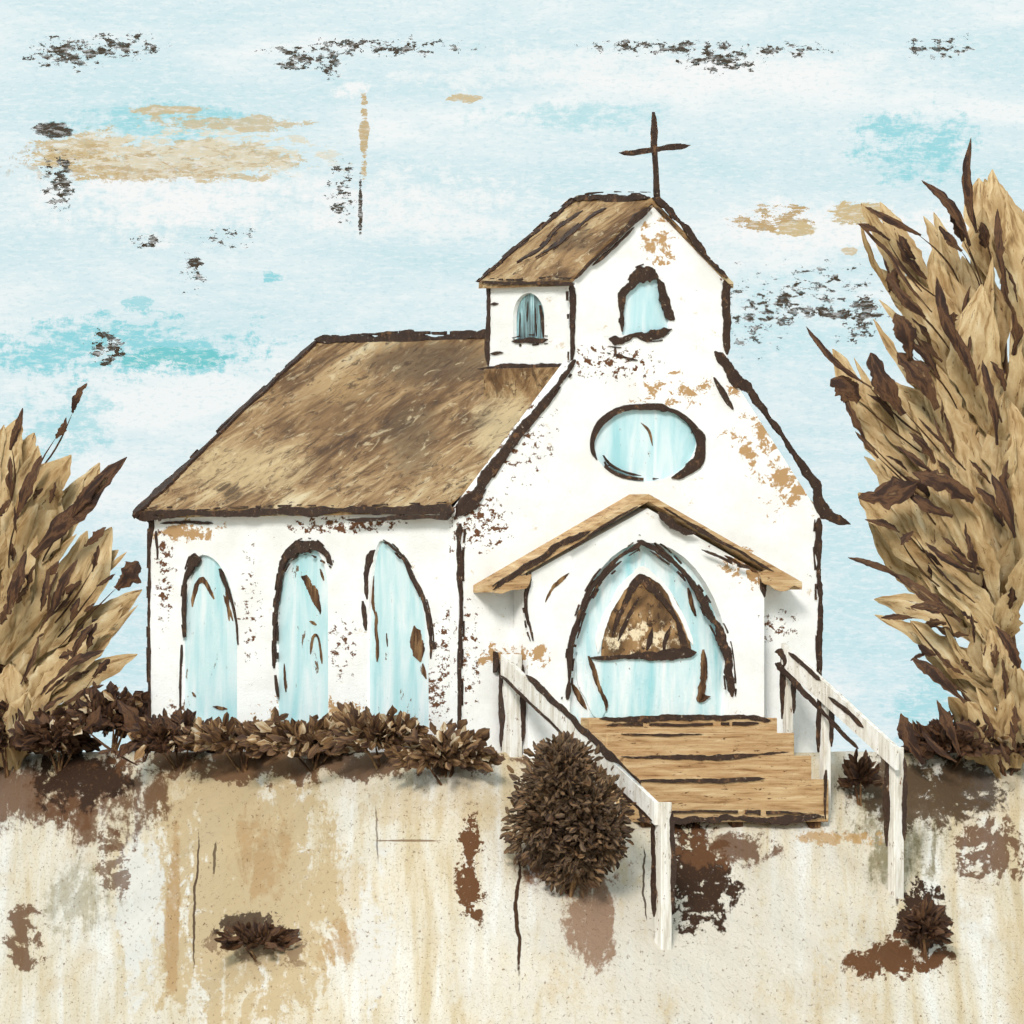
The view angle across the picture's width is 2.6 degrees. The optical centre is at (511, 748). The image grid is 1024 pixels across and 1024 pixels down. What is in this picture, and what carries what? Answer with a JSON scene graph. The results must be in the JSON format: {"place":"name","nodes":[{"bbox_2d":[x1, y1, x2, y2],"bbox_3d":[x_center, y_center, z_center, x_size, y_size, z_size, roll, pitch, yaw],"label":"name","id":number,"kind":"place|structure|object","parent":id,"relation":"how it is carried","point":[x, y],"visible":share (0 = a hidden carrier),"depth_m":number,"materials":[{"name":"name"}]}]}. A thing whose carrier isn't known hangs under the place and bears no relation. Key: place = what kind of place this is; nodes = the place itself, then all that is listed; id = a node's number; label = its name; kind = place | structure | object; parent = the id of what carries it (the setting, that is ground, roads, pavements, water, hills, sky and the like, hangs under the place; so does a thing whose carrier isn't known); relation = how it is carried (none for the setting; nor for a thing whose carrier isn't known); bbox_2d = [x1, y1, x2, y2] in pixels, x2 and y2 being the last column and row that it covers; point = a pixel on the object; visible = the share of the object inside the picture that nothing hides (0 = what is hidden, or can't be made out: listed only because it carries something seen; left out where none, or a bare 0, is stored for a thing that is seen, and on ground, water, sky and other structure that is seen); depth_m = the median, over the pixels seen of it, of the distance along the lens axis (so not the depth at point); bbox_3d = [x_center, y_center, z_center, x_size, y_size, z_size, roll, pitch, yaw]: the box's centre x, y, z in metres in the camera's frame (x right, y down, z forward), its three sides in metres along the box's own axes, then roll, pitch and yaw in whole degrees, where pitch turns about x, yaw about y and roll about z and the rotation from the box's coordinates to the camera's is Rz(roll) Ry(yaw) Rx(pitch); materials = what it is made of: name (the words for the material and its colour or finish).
{"place":"outdoors","nodes":[
{"label":"outdoors","id":0,"kind":"place"},
{"bbox_2d":[0,751,1023,1023],"bbox_3d":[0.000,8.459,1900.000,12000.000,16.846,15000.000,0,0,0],"label":"ground","id":1,"kind":"structure","parent":0,"point":[390,893],"depth_m":398.82,"materials":[{"name":"beige paint"}]},
{"bbox_2d":[0,694,54,777],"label":"shrub","id":2,"kind":"object","parent":1,"relation":"on","point":[4,706],"visible":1,"depth_m":409.69,"materials":[{"name":"brown plant"}]},
{"bbox_2d":[7,704,101,772],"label":"shrub","id":3,"kind":"object","parent":1,"relation":"on","point":[37,733],"visible":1,"depth_m":408.79,"materials":[{"name":"brown plant"}]},
{"bbox_2d":[0,383,141,770],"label":"tree","id":4,"kind":"object","parent":1,"relation":"on","point":[59,630],"visible":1,"depth_m":409.65,"materials":[{"name":"brown plant"}]},
{"bbox_2d":[51,681,149,753],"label":"shrub","id":5,"kind":"object","parent":1,"relation":"on","point":[108,697],"visible":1,"depth_m":408.04,"materials":[{"name":"brown plant"}]},
{"bbox_2d":[82,700,177,765],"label":"shrub","id":6,"kind":"object","parent":1,"relation":"on","point":[128,712],"visible":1,"depth_m":406.86,"materials":[{"name":"brown plant"}]},
{"bbox_2d":[98,708,214,771],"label":"shrub","id":7,"kind":"object","parent":1,"relation":"on","point":[155,734],"visible":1,"depth_m":405.53,"materials":[{"name":"brown plant"}]},
{"bbox_2d":[173,707,288,772],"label":"shrub","id":8,"kind":"object","parent":1,"relation":"on","point":[219,736],"visible":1,"depth_m":403.90,"materials":[{"name":"brown plant"}]},
{"bbox_2d":[214,921,301,961],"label":"shrub","id":9,"kind":"object","parent":1,"relation":"on","point":[278,938],"visible":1,"depth_m":395.82,"materials":[{"name":"brown plant"}]},
{"bbox_2d":[235,711,369,771],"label":"shrub","id":10,"kind":"object","parent":1,"relation":"on","point":[292,738],"visible":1,"depth_m":402.05,"materials":[{"name":"brown plant"}]},
{"bbox_2d":[301,701,431,769],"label":"shrub","id":11,"kind":"object","parent":1,"relation":"on","point":[364,729],"visible":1,"depth_m":400.35,"materials":[{"name":"brown plant"}]},
{"bbox_2d":[373,718,513,785],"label":"shrub","id":12,"kind":"object","parent":1,"relation":"on","point":[462,746],"visible":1,"depth_m":398.73,"materials":[{"name":"brown plant"}]},
{"bbox_2d":[132,112,850,758],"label":"church","id":13,"kind":"structure","parent":1,"relation":"on","point":[570,476],"depth_m":402.75,"materials":[{"name":"white paint"}]},
{"bbox_2d":[179,553,238,721],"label":"window","id":14,"kind":"structure","parent":13,"relation":"in","point":[209,626],"depth_m":406.48,"materials":[{"name":"blue glass"}]},
{"bbox_2d":[271,538,333,722],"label":"window","id":15,"kind":"structure","parent":13,"relation":"in","point":[301,584],"depth_m":404.10,"materials":[{"name":"blue glass"}]},
{"bbox_2d":[361,539,436,732],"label":"window","id":16,"kind":"structure","parent":13,"relation":"in","point":[399,655],"depth_m":401.64,"materials":[{"name":"blue glass"}]},
{"bbox_2d":[570,544,723,723],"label":"door","id":17,"kind":"structure","parent":13,"relation":"in","point":[646,645],"depth_m":401.94,"materials":[{"name":"blue paint"}]},
{"bbox_2d":[590,403,705,481],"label":"round window","id":18,"kind":"structure","parent":13,"relation":"in","point":[648,441],"depth_m":402.43,"materials":[{"name":"blue glass"}]},
{"bbox_2d":[499,730,636,898],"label":"shrub","id":19,"kind":"object","parent":1,"relation":"on","point":[570,825],"visible":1,"depth_m":396.36,"materials":[{"name":"brown plant"}]},
{"bbox_2d":[493,651,676,949],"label":"handrail","id":20,"kind":"object","parent":1,"relation":"on","point":[519,688],"visible":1,"depth_m":397.68,"materials":[{"name":"white wood"}]},
{"bbox_2d":[581,714,827,828],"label":"wooden steps","id":21,"kind":"structure","parent":1,"relation":"on","point":[734,771],"depth_m":401.25,"materials":[{"name":"brown paint"}]},
{"bbox_2d":[775,643,907,898],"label":"handrail","id":22,"kind":"object","parent":1,"relation":"on","point":[792,666],"visible":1,"depth_m":401.60,"materials":[{"name":"white wood"}]},
{"bbox_2d":[837,748,883,805],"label":"shrub","id":23,"kind":"object","parent":1,"relation":"on","point":[862,772],"visible":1,"depth_m":403.09,"materials":[{"name":"brown plant"}]},
{"bbox_2d":[806,138,1023,778],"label":"tree","id":24,"kind":"object","parent":1,"relation":"on","point":[942,504],"visible":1,"depth_m":405.25,"materials":[{"name":"brown plant"}]},
{"bbox_2d":[901,897,953,960],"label":"shrub","id":25,"kind":"object","parent":1,"relation":"on","point":[919,924],"visible":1,"depth_m":399.22,"materials":[{"name":"brown plant"}]},
{"bbox_2d":[899,721,955,758],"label":"seedling","id":26,"kind":"object","parent":1,"relation":"on","point":[954,722],"visible":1,"depth_m":405.45,"materials":[{"name":"brown plant"}]},
{"bbox_2d":[898,711,1000,769],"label":"shrub","id":27,"kind":"object","parent":1,"relation":"on","point":[934,730],"visible":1,"depth_m":404.96,"materials":[{"name":"brown plant"}]},
{"bbox_2d":[965,727,1023,775],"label":"shrub","id":28,"kind":"object","parent":1,"relation":"on","point":[1019,749],"visible":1,"depth_m":405.46,"materials":[{"name":"brown plant"}]},
{"bbox_2d":[0,0,1023,751],"label":"sky","id":29,"kind":"structure","parent":0,"point":[195,194],"materials":[{"name":"blue paint"}]}
]}

